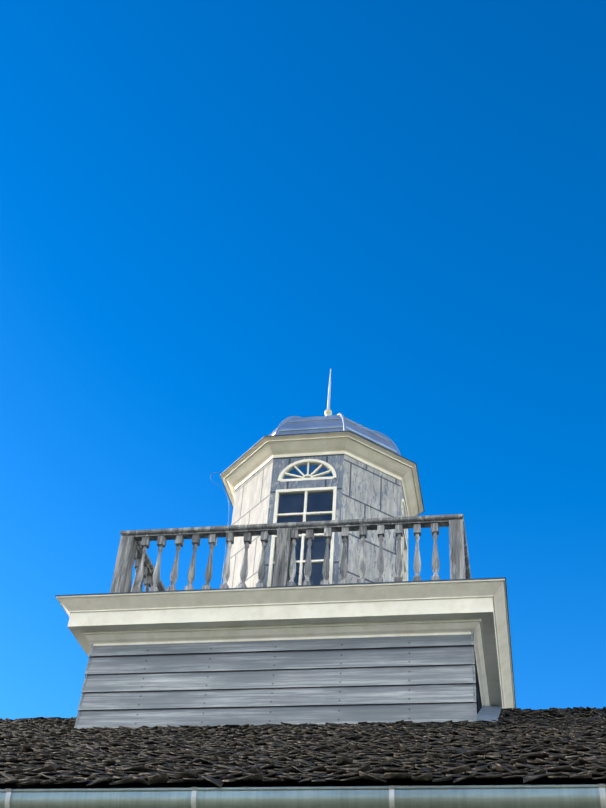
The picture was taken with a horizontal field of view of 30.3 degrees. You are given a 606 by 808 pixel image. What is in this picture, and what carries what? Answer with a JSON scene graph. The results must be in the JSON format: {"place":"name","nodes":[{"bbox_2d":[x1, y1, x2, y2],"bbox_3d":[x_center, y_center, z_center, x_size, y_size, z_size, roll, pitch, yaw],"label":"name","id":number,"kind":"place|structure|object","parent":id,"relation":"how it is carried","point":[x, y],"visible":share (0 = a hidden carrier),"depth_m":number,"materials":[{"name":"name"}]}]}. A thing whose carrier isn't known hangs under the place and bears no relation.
{"place":"outdoors","nodes":[
{"label":"outdoors","id":0,"kind":"place"},
{"bbox_2d":[0,0,605,719],"label":"sky","id":1,"kind":"structure","parent":0,"point":[210,210],"materials":[{"name":"blue"}]},
{"bbox_2d":[277,492,332,584],"bbox_3d":[0.164,2.048,12.408,1.917,2.270,1.917,-4,-40,10],"label":"lantern interior","id":2,"kind":"object","parent":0,"point":[315,555],"visible":0.23,"depth_m":13.13,"materials":[{"name":"black"}]},
{"bbox_2d":[227,454,407,587],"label":"lantern walls","id":3,"kind":"structure","parent":0,"point":[364,491],"depth_m":12.16,"materials":[{"name":"grey wood"}]},
{"bbox_2d":[221,431,423,515],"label":"cornice","id":4,"kind":"structure","parent":3,"relation":"attached to","point":[258,456],"depth_m":12.51,"materials":[{"name":"white wood"}]},
{"bbox_2d":[220,430,423,515],"bbox_3d":[0.242,1.045,13.235,2.292,0.028,2.292,-4,-40,10],"label":"roof edge flashing","id":5,"kind":"object","parent":4,"relation":"on","point":[325,432],"visible":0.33,"depth_m":12.56,"materials":[{"name":"grey metal"}]},
{"bbox_2d":[268,415,396,453],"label":"dome roof","id":6,"kind":"structure","parent":3,"relation":"on","point":[315,424],"depth_m":12.80,"materials":[{"name":"grey metal"}]},
{"bbox_2d":[324,369,331,415],"bbox_3d":[0.325,-0.018,14.111,0.240,1.155,0.240,-4,-40,10],"label":"finial","id":7,"kind":"object","parent":6,"relation":"on","point":[328,412],"visible":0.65,"depth_m":14.10,"materials":[{"name":"paint"}]},
{"bbox_2d":[275,413,400,455],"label":"roof ribs","id":8,"kind":"object","parent":6,"relation":"attached to","point":[344,429],"visible":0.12,"depth_m":12.95,"materials":[{"name":"metal"}]},
{"bbox_2d":[267,459,407,586],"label":"lantern window frames","id":9,"kind":"structure","parent":3,"relation":"in","point":[304,514],"depth_m":12.09,"materials":[{"name":"white wood"}]},
{"bbox_2d":[271,463,404,586],"bbox_3d":[0.171,1.962,12.478,1.861,1.932,1.861,-4,-40,10],"label":"window glass","id":10,"kind":"object","parent":9,"relation":"in","point":[302,468],"visible":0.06,"depth_m":12.21,"materials":[{"name":"glass"}]},
{"label":"ground","id":11,"kind":"structure","parent":0,"visible":0},
{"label":"building walls","id":12,"kind":"object","parent":11,"relation":"on","visible":0},
{"bbox_2d":[0,707,605,788],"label":"roof body","id":13,"kind":"structure","parent":12,"relation":"on","point":[549,746],"depth_m":6.55,"materials":[{"name":"brown wood"}]},
{"bbox_2d":[74,631,481,728],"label":"cupola base boards","id":14,"kind":"object","parent":13,"relation":"on","point":[419,679],"visible":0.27,"depth_m":9.83,"materials":[{"name":"grey wood"}]},
{"bbox_2d":[210,472,228,583],"bbox_3d":[-1.007,1.740,12.305,0.286,2.454,0.014,11,-40,-8],"label":"lightning wire","id":15,"kind":"object","parent":14,"relation":"on","point":[228,501],"visible":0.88,"depth_m":12.88,"materials":[{"name":"grey metal"}]},
{"bbox_2d":[56,578,514,708],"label":"cornice","id":16,"kind":"structure","parent":14,"relation":"attached to","point":[478,607],"depth_m":10.10,"materials":[{"name":"white wood"}]},
{"bbox_2d":[55,577,515,707],"bbox_3d":[0.094,2.944,11.669,4.148,0.058,4.148,-4,-40,10],"label":"cornice edge flashing","id":17,"kind":"object","parent":16,"relation":"on","point":[334,584],"visible":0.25,"depth_m":10.13,"materials":[{"name":"grey metal"}]},
{"bbox_2d":[128,523,465,591],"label":"balusters","id":18,"kind":"object","parent":17,"relation":"on","point":[141,570],"visible":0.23,"depth_m":10.77,"materials":[{"name":"grey wood"}]},
{"bbox_2d":[110,514,470,592],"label":"balustrade posts","id":19,"kind":"object","parent":14,"relation":"on","point":[130,542],"visible":0.27,"depth_m":10.89,"materials":[{"name":"grey wood"}]},
{"bbox_2d":[0,784,605,807],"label":"gutter","id":20,"kind":"object","parent":13,"relation":"attached to","point":[527,796],"visible":1,"depth_m":5.14,"materials":[{"name":"grey metal"}]},
{"bbox_2d":[476,706,500,721],"bbox_3d":[1.863,3.386,10.880,0.170,0.996,3.602,-4,-40,10],"label":"flashing","id":21,"kind":"object","parent":13,"relation":"on","point":[488,713],"visible":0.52,"depth_m":9.68,"materials":[{"name":"grey metal"}]}
]}

